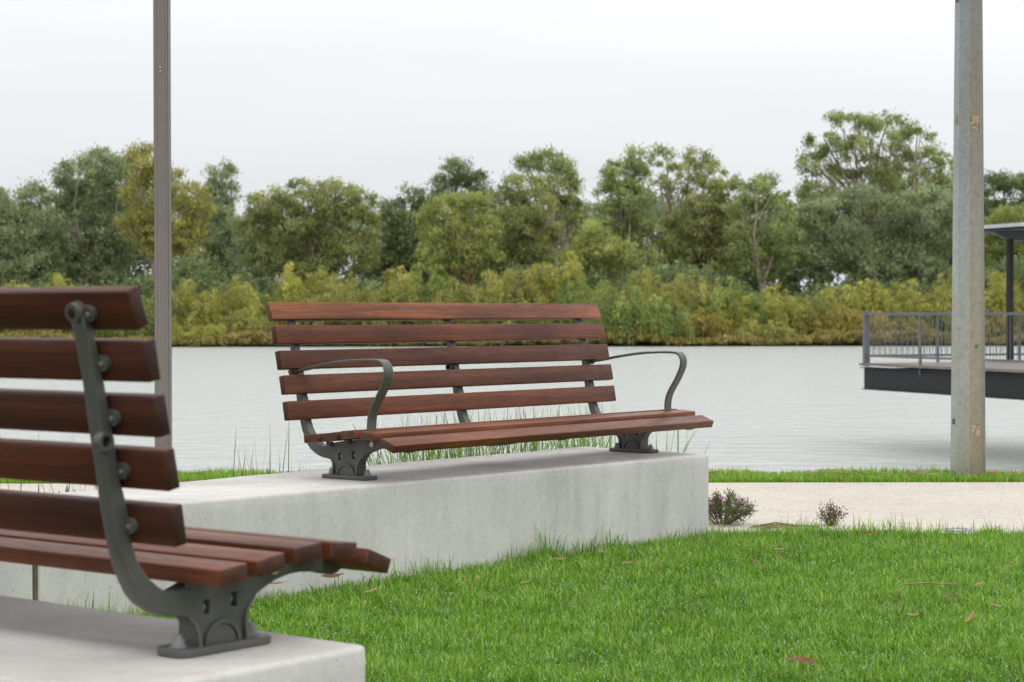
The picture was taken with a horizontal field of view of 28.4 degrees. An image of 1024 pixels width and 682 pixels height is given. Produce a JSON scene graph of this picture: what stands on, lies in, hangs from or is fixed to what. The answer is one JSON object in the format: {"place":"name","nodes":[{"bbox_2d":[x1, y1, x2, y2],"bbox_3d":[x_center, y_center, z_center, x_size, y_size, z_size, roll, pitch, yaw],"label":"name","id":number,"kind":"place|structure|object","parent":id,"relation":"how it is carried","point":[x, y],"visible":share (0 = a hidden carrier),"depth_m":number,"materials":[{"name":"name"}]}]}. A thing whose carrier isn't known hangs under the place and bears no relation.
{"place":"outdoors","nodes":[
{"label":"outdoors","id":0,"kind":"place"},
{"bbox_2d":[0,346,1023,473],"bbox_3d":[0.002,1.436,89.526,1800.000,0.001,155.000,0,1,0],"label":"river water","id":1,"kind":"structure","parent":0,"point":[786,408],"depth_m":55.20,"materials":[{"name":"grey liquid"}]},
{"bbox_2d":[0,482,1023,534],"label":"path","id":2,"kind":"structure","parent":0,"point":[965,504],"depth_m":9.01,"materials":[{"name":"beige concrete"}]},
{"bbox_2d":[386,409,542,462],"bbox_3d":[-0.207,0.476,7.683,0.728,0.528,0.600,0,1,20],"label":"grass tuft","id":3,"kind":"object","parent":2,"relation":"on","point":[465,449],"visible":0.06,"depth_m":7.65,"materials":[{"name":"green plant"}]},
{"bbox_2d":[433,408,566,458],"bbox_3d":[-0.067,0.472,7.798,0.672,0.533,0.537,0,1,0],"label":"grass tuft","id":4,"kind":"object","parent":2,"relation":"on","point":[455,420],"visible":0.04,"depth_m":7.74,"materials":[{"name":"green plant"}]},
{"bbox_2d":[455,407,564,454],"bbox_3d":[0.018,0.469,7.928,0.705,0.536,0.527,0,1,28],"label":"grass tuft","id":5,"kind":"object","parent":2,"relation":"on","point":[521,447],"visible":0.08,"depth_m":7.95,"materials":[{"name":"green plant"}]},
{"bbox_2d":[488,405,608,453],"bbox_3d":[0.141,0.470,8.085,0.505,0.530,0.774,1,1,39],"label":"grass tuft","id":6,"kind":"object","parent":2,"relation":"on","point":[557,444],"visible":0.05,"depth_m":8.05,"materials":[{"name":"green plant"}]},
{"bbox_2d":[516,404,611,448],"bbox_3d":[0.264,0.466,8.221,0.650,0.534,0.620,0,1,24],"label":"grass tuft","id":7,"kind":"object","parent":2,"relation":"on","point":[583,441],"visible":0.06,"depth_m":8.24,"materials":[{"name":"green plant"}]},
{"bbox_2d":[551,403,652,447],"bbox_3d":[0.338,0.466,8.332,0.572,0.530,0.570,0,1,0],"label":"grass tuft","id":8,"kind":"object","parent":2,"relation":"on","point":[599,438],"visible":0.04,"depth_m":8.35,"materials":[{"name":"green plant"}]},
{"bbox_2d":[604,430,674,451],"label":"grass tuft","id":9,"kind":"object","parent":2,"relation":"on","point":[667,439],"visible":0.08,"depth_m":8.10,"materials":[{"name":"green plant"}]},
{"bbox_2d":[665,428,709,453],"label":"grass tuft","id":10,"kind":"object","parent":2,"relation":"on","point":[687,444],"visible":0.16,"depth_m":8.13,"materials":[{"name":"green plant"}]},
{"bbox_2d":[708,488,757,525],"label":"daisy shrub","id":11,"kind":"object","parent":2,"relation":"on","point":[716,506],"visible":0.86,"depth_m":8.01,"materials":[{"name":"green plant"}]},
{"bbox_2d":[751,522,817,528],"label":"fallen twigs","id":12,"kind":"object","parent":2,"relation":"on","point":[768,525],"visible":0.45,"depth_m":7.88,"materials":[{"name":"brown wood"}]},
{"bbox_2d":[814,499,848,526],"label":"daisy shrub","id":13,"kind":"object","parent":2,"relation":"on","point":[831,514],"visible":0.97,"depth_m":7.98,"materials":[{"name":"brown plant"}]},
{"bbox_2d":[0,464,1023,483],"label":"bank grass","id":14,"kind":"structure","parent":0,"point":[746,476],"depth_m":10.13,"materials":[{"name":"green plant"}]},
{"bbox_2d":[818,469,841,471],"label":"fallen leaf","id":15,"kind":"object","parent":14,"relation":"on","point":[829,470],"visible":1,"depth_m":10.15,"materials":[{"name":"brown plant"}]},
{"bbox_2d":[0,0,1023,295],"label":"sky","id":16,"kind":"structure","parent":0,"point":[373,93],"materials":[{"name":"white"}]},
{"bbox_2d":[10,331,1023,679],"bbox_3d":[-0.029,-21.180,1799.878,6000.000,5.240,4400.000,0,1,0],"label":"ground","id":17,"kind":"structure","parent":0,"point":[638,343],"depth_m":165.78,"materials":[{"name":"soil"}]},
{"bbox_2d":[0,176,72,286],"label":"gum tree","id":18,"kind":"object","parent":17,"relation":"on","point":[27,255],"visible":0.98,"depth_m":185.86,"materials":[{"name":"green plant"}]},
{"bbox_2d":[0,272,73,335],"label":"bush","id":19,"kind":"object","parent":17,"relation":"on","point":[59,278],"visible":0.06,"depth_m":168.59,"materials":[{"name":"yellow plant"}]},
{"bbox_2d":[50,330,135,337],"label":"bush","id":20,"kind":"object","parent":17,"relation":"on","point":[71,332],"visible":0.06,"depth_m":167.84,"materials":[{"name":"green plant"}]},
{"bbox_2d":[39,142,147,286],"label":"gum tree","id":21,"kind":"object","parent":17,"relation":"on","point":[90,262],"visible":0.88,"depth_m":188.96,"materials":[{"name":"green plant"}]},
{"bbox_2d":[98,299,183,337],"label":"bush","id":22,"kind":"object","parent":17,"relation":"on","point":[141,331],"visible":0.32,"depth_m":167.43,"materials":[{"name":"green plant"}]},
{"bbox_2d":[153,0,171,447],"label":"square post","id":23,"kind":"object","parent":17,"relation":"on","point":[162,175],"visible":0.69,"depth_m":10.23,"materials":[{"name":"grey metal"}]},
{"bbox_2d":[108,138,219,296],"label":"gum tree","id":24,"kind":"object","parent":17,"relation":"on","point":[139,216],"visible":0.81,"depth_m":183.08,"materials":[{"name":"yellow plant"}]},
{"bbox_2d":[144,276,208,335],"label":"bush","id":25,"kind":"object","parent":17,"relation":"on","point":[186,301],"visible":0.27,"depth_m":170.21,"materials":[{"name":"green plant"}]},
{"bbox_2d":[0,595,364,681],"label":"concrete seat wall","id":26,"kind":"structure","parent":17,"relation":"on","point":[41,641],"depth_m":3.14,"materials":[{"name":"grey concrete"}]},
{"bbox_2d":[0,286,390,658],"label":"park bench","id":27,"kind":"object","parent":26,"relation":"on","point":[222,578],"visible":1,"depth_m":3.06,"materials":[{"name":"brown wood"}]},
{"bbox_2d":[172,320,233,343],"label":"willow tree","id":28,"kind":"object","parent":17,"relation":"on","point":[196,331],"visible":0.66,"depth_m":165.30,"materials":[{"name":"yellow plant"}]},
{"bbox_2d":[174,156,256,276],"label":"gum tree","id":29,"kind":"object","parent":17,"relation":"on","point":[220,221],"visible":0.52,"depth_m":198.94,"materials":[{"name":"green plant"}]},
{"bbox_2d":[181,276,266,333],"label":"shrub","id":30,"kind":"object","parent":17,"relation":"on","point":[217,312],"visible":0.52,"depth_m":168.36,"materials":[{"name":"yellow plant"}]},
{"bbox_2d":[214,307,284,342],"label":"bush","id":31,"kind":"object","parent":17,"relation":"on","point":[234,324],"visible":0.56,"depth_m":166.19,"materials":[{"name":"green plant"}]},
{"bbox_2d":[244,293,299,326],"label":"bush","id":32,"kind":"object","parent":17,"relation":"on","point":[267,298],"visible":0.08,"depth_m":170.89,"materials":[{"name":"green plant"}]},
{"bbox_2d":[269,260,337,328],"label":"shrub","id":33,"kind":"object","parent":17,"relation":"on","point":[291,288],"visible":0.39,"depth_m":169.61,"materials":[{"name":"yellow plant"}]},
{"bbox_2d":[227,175,386,284],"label":"gum tree","id":34,"kind":"object","parent":17,"relation":"on","point":[338,246],"visible":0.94,"depth_m":184.99,"materials":[{"name":"green plant"}]},
{"bbox_2d":[295,271,388,324],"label":"willow tree","id":35,"kind":"object","parent":17,"relation":"on","point":[342,288],"visible":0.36,"depth_m":168.37,"materials":[{"name":"green plant"}]},
{"bbox_2d":[0,446,708,614],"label":"concrete seat wall","id":36,"kind":"structure","parent":17,"relation":"on","point":[478,509],"depth_m":6.52,"materials":[{"name":"grey concrete"}]},
{"bbox_2d":[264,302,713,479],"bbox_3d":[-0.026,0.148,7.062,0.574,0.563,1.800,1,1,38],"label":"park bench","id":37,"kind":"object","parent":36,"relation":"on","point":[349,453],"visible":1,"depth_m":6.99,"materials":[{"name":"brown wood"}]},
{"bbox_2d":[355,265,432,324],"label":"willow tree","id":38,"kind":"object","parent":17,"relation":"on","point":[392,289],"visible":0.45,"depth_m":169.80,"materials":[{"name":"green plant"}]},
{"bbox_2d":[367,181,440,290],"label":"gum tree","id":39,"kind":"object","parent":17,"relation":"on","point":[394,249],"visible":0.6,"depth_m":193.14,"materials":[{"name":"green plant"}]},
{"bbox_2d":[382,252,460,324],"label":"willow tree","id":40,"kind":"object","parent":17,"relation":"on","point":[438,285],"visible":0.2,"depth_m":171.83,"materials":[{"name":"green plant"}]},
{"bbox_2d":[410,189,508,295],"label":"gum tree","id":41,"kind":"object","parent":17,"relation":"on","point":[461,268],"visible":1,"depth_m":182.09,"materials":[{"name":"green plant"}]},
{"bbox_2d":[422,154,496,295],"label":"gum tree","id":42,"kind":"object","parent":17,"relation":"on","point":[464,178],"visible":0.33,"depth_m":199.03,"materials":[{"name":"green plant"}]},
{"bbox_2d":[429,269,517,323],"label":"willow tree","id":43,"kind":"object","parent":17,"relation":"on","point":[494,289],"visible":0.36,"depth_m":168.11,"materials":[{"name":"green plant"}]},
{"bbox_2d":[0,175,1021,323],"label":"distant woodland","id":44,"kind":"object","parent":17,"relation":"on","point":[790,282],"visible":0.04,"depth_m":205.17,"materials":[{"name":"green plant"}]},
{"bbox_2d":[0,253,1023,334],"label":"undergrowth","id":45,"kind":"object","parent":17,"relation":"on","point":[207,275],"visible":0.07,"depth_m":176.80,"materials":[{"name":"green plant"}]},
{"bbox_2d":[0,327,1023,346],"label":"shore grass","id":46,"kind":"structure","parent":17,"relation":"on","point":[821,336],"depth_m":164.54,"materials":[{"name":"green plant"}]},
{"bbox_2d":[477,267,558,323],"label":"willow tree","id":47,"kind":"object","parent":17,"relation":"on","point":[508,278],"visible":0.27,"depth_m":169.43,"materials":[{"name":"green plant"}]},
{"bbox_2d":[481,169,566,285],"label":"gum tree","id":48,"kind":"object","parent":17,"relation":"on","point":[521,244],"visible":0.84,"depth_m":185.88,"materials":[{"name":"green plant"}]},
{"bbox_2d":[509,143,598,267],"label":"gum tree","id":49,"kind":"object","parent":17,"relation":"on","point":[569,197],"visible":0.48,"depth_m":197.12,"materials":[{"name":"green plant"}]},
{"bbox_2d":[520,251,589,323],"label":"willow tree","id":50,"kind":"object","parent":17,"relation":"on","point":[557,282],"visible":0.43,"depth_m":170.80,"materials":[{"name":"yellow plant"}]},
{"bbox_2d":[554,275,620,340],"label":"willow tree","id":51,"kind":"object","parent":17,"relation":"on","point":[578,299],"visible":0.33,"depth_m":168.65,"materials":[{"name":"green plant"}]},
{"bbox_2d":[555,216,647,293],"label":"gum tree","id":52,"kind":"object","parent":17,"relation":"on","point":[597,254],"visible":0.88,"depth_m":180.04,"materials":[{"name":"green plant"}]},
{"bbox_2d":[582,285,657,344],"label":"willow tree","id":53,"kind":"object","parent":17,"relation":"on","point":[615,306],"visible":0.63,"depth_m":165.07,"materials":[{"name":"green plant"}]},
{"bbox_2d":[590,141,667,278],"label":"gum tree","id":54,"kind":"object","parent":17,"relation":"on","point":[628,212],"visible":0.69,"depth_m":187.99,"materials":[{"name":"green plant"}]},
{"bbox_2d":[604,264,686,329],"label":"willow tree","id":55,"kind":"object","parent":17,"relation":"on","point":[646,283],"visible":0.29,"depth_m":169.89,"materials":[{"name":"green plant"}]},
{"bbox_2d":[613,287,696,343],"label":"willow tree","id":56,"kind":"object","parent":17,"relation":"on","point":[665,329],"visible":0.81,"depth_m":164.82,"materials":[{"name":"green plant"}]},
{"bbox_2d":[642,138,729,267],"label":"gum tree","id":57,"kind":"object","parent":17,"relation":"on","point":[696,176],"visible":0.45,"depth_m":195.28,"materials":[{"name":"green plant"}]},
{"bbox_2d":[651,263,721,325],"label":"willow tree","id":58,"kind":"object","parent":17,"relation":"on","point":[685,292],"visible":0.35,"depth_m":170.21,"materials":[{"name":"green plant"}]},
{"bbox_2d":[669,306,741,337],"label":"willow tree","id":59,"kind":"object","parent":17,"relation":"on","point":[712,323],"visible":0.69,"depth_m":165.92,"materials":[{"name":"green plant"}]},
{"bbox_2d":[651,169,781,285],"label":"gum tree","id":60,"kind":"object","parent":17,"relation":"on","point":[699,243],"visible":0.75,"depth_m":190.90,"materials":[{"name":"green plant"}]},
{"bbox_2d":[689,275,770,337],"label":"willow tree","id":61,"kind":"object","parent":17,"relation":"on","point":[720,299],"visible":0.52,"depth_m":168.27,"materials":[{"name":"green plant"}]},
{"bbox_2d":[717,283,809,337],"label":"willow tree","id":62,"kind":"object","parent":17,"relation":"on","point":[783,316],"visible":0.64,"depth_m":168.18,"materials":[{"name":"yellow plant"}]},
{"bbox_2d":[721,176,807,302],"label":"gum tree","id":63,"kind":"object","parent":17,"relation":"on","point":[767,249],"visible":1,"depth_m":181.36,"materials":[{"name":"green plant"}]},
{"bbox_2d":[730,315,799,343],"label":"willow tree","id":64,"kind":"object","parent":17,"relation":"on","point":[759,330],"visible":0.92,"depth_m":165.71,"materials":[{"name":"green plant"}]},
{"bbox_2d":[765,290,851,338],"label":"willow tree","id":65,"kind":"object","parent":17,"relation":"on","point":[816,305],"visible":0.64,"depth_m":168.10,"materials":[{"name":"green plant"}]},
{"bbox_2d":[789,301,862,340],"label":"willow tree","id":66,"kind":"object","parent":17,"relation":"on","point":[839,324],"visible":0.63,"depth_m":166.87,"materials":[{"name":"green plant"}]},
{"bbox_2d":[816,277,888,330],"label":"bush","id":67,"kind":"object","parent":17,"relation":"on","point":[850,303],"visible":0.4,"depth_m":170.07,"materials":[{"name":"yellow plant"}]},
{"bbox_2d":[782,177,952,288],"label":"gum tree","id":68,"kind":"object","parent":17,"relation":"on","point":[871,260],"visible":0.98,"depth_m":182.97,"materials":[{"name":"green plant"}]},
{"bbox_2d":[792,107,952,283],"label":"gum tree","id":69,"kind":"object","parent":17,"relation":"on","point":[876,170],"visible":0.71,"depth_m":195.14,"materials":[{"name":"green plant"}]},
{"bbox_2d":[851,310,928,342],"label":"willow tree","id":70,"kind":"object","parent":17,"relation":"on","point":[876,322],"visible":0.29,"depth_m":166.36,"materials":[{"name":"green plant"}]},
{"bbox_2d":[850,278,933,329],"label":"willow tree","id":71,"kind":"object","parent":17,"relation":"on","point":[867,298],"visible":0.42,"depth_m":169.07,"materials":[{"name":"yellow plant"}]},
{"bbox_2d":[885,285,951,332],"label":"bush","id":72,"kind":"object","parent":17,"relation":"on","point":[909,303],"visible":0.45,"depth_m":168.19,"materials":[{"name":"green plant"}]},
{"bbox_2d":[859,311,1023,399],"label":"river deck","id":73,"kind":"structure","parent":17,"relation":"on","point":[1004,378],"depth_m":38.16,"materials":[{"name":"grey paint"}]},
{"bbox_2d":[984,222,1023,359],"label":"deck shelter","id":74,"kind":"object","parent":73,"relation":"on","point":[1010,233],"visible":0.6,"depth_m":40.54,"materials":[{"name":"metal"}]},
{"bbox_2d":[906,266,985,330],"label":"willow tree","id":75,"kind":"object","parent":17,"relation":"on","point":[940,291],"visible":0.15,"depth_m":170.32,"materials":[{"name":"green plant"}]},
{"bbox_2d":[950,0,985,479],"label":"octagonal pole","id":76,"kind":"object","parent":17,"relation":"on","point":[968,448],"visible":0.94,"depth_m":10.18,"materials":[{"name":"metal"}]},
{"bbox_2d":[948,167,1023,259],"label":"gum tree","id":77,"kind":"object","parent":17,"relation":"on","point":[1003,182],"visible":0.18,"depth_m":196.88,"materials":[{"name":"green plant"}]},
{"bbox_2d":[984,202,1023,271],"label":"gum tree","id":78,"kind":"object","parent":17,"relation":"on","point":[995,244],"visible":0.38,"depth_m":185.25,"materials":[{"name":"green plant"}]},
{"bbox_2d":[985,270,1023,335],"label":"willow tree","id":79,"kind":"object","parent":17,"relation":"on","point":[995,279],"visible":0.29,"depth_m":169.43,"materials":[{"name":"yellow plant"}]},
{"bbox_2d":[985,307,1023,338],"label":"willow tree","id":80,"kind":"object","parent":17,"relation":"on","point":[999,325],"visible":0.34,"depth_m":167.67,"materials":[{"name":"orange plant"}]},
{"bbox_2d":[996,284,1023,331],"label":"bush","id":81,"kind":"object","parent":17,"relation":"on","point":[1020,295],"visible":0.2,"depth_m":168.92,"materials":[{"name":"green plant"}]},
{"bbox_2d":[28,513,1023,681],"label":"lawn grass","id":82,"kind":"structure","parent":0,"point":[544,610],"depth_m":5.55,"materials":[{"name":"green plant"}]},
{"bbox_2d":[270,581,286,583],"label":"fallen leaf","id":83,"kind":"object","parent":82,"relation":"on","point":[273,582],"visible":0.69,"depth_m":5.85,"materials":[{"name":"beige plant"}]},
{"bbox_2d":[322,573,343,577],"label":"fallen leaf","id":84,"kind":"object","parent":82,"relation":"on","point":[331,575],"visible":0.98,"depth_m":5.99,"materials":[{"name":"brown plant"}]},
{"bbox_2d":[253,535,1023,681],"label":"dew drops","id":85,"kind":"object","parent":82,"relation":"on","point":[680,603],"visible":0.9,"depth_m":5.46,"materials":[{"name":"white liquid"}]},
{"bbox_2d":[785,656,817,663],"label":"fallen leaf","id":86,"kind":"object","parent":82,"relation":"on","point":[803,659],"visible":1,"depth_m":4.56,"materials":[{"name":"brown plant"}]},
{"bbox_2d":[857,530,878,533],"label":"fallen leaf","id":87,"kind":"object","parent":82,"relation":"on","point":[867,532],"visible":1,"depth_m":7.11,"materials":[{"name":"brown plant"}]},
{"bbox_2d":[903,582,958,584],"bbox_3d":[1.221,0.707,5.901,0.160,0.008,0.010,0,1,3],"label":"fallen stick","id":88,"kind":"object","parent":82,"relation":"on","point":[930,583],"visible":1,"depth_m":5.90,"materials":[{"name":"brown wood"}]},
{"bbox_2d":[944,594,961,596],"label":"fallen leaf","id":89,"kind":"object","parent":82,"relation":"on","point":[954,595],"visible":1,"depth_m":5.61,"materials":[{"name":"brown plant"}]},
{"bbox_2d":[965,610,973,621],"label":"fallen leaf","id":90,"kind":"object","parent":82,"relation":"on","point":[970,616],"visible":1,"depth_m":5.23,"materials":[{"name":"beige plant"}]},
{"bbox_2d":[942,527,970,530],"bbox_3d":[1.716,0.726,7.810,0.112,0.005,0.112,0,1,0],"label":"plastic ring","id":91,"kind":"object","parent":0,"point":[956,528],"visible":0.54,"depth_m":7.85,"materials":[{"name":"white plastic"}]},
{"label":"garden bed soil","id":92,"kind":"structure","parent":0,"visible":0},
{"bbox_2d":[233,426,250,476],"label":"rush clump","id":93,"kind":"object","parent":92,"relation":"on","point":[239,461],"visible":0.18,"depth_m":6.73,"materials":[{"name":"plant"}]},
{"bbox_2d":[245,427,270,475],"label":"rush clump","id":94,"kind":"object","parent":92,"relation":"on","point":[251,460],"visible":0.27,"depth_m":6.83,"materials":[{"name":"plant"}]},
{"bbox_2d":[270,429,300,473],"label":"rush clump","id":95,"kind":"object","parent":92,"relation":"on","point":[284,457],"visible":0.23,"depth_m":6.88,"materials":[{"name":"plant"}]},
{"bbox_2d":[355,424,422,464],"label":"grass tuft","id":96,"kind":"object","parent":92,"relation":"on","point":[377,456],"visible":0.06,"depth_m":7.23,"materials":[{"name":"green plant"}]},
{"bbox_2d":[322,414,486,464],"bbox_3d":[-0.412,0.476,7.419,0.617,0.535,0.580,-1,1,-34],"label":"grass tuft","id":97,"kind":"object","parent":92,"relation":"on","point":[404,456],"visible":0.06,"depth_m":7.41,"materials":[{"name":"green plant"}]},
{"bbox_2d":[371,409,498,462],"bbox_3d":[-0.307,0.476,7.539,0.598,0.532,0.593,-1,1,-36],"label":"grass tuft","id":98,"kind":"object","parent":92,"relation":"on","point":[445,455],"visible":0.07,"depth_m":7.56,"materials":[{"name":"green plant"}]}
]}

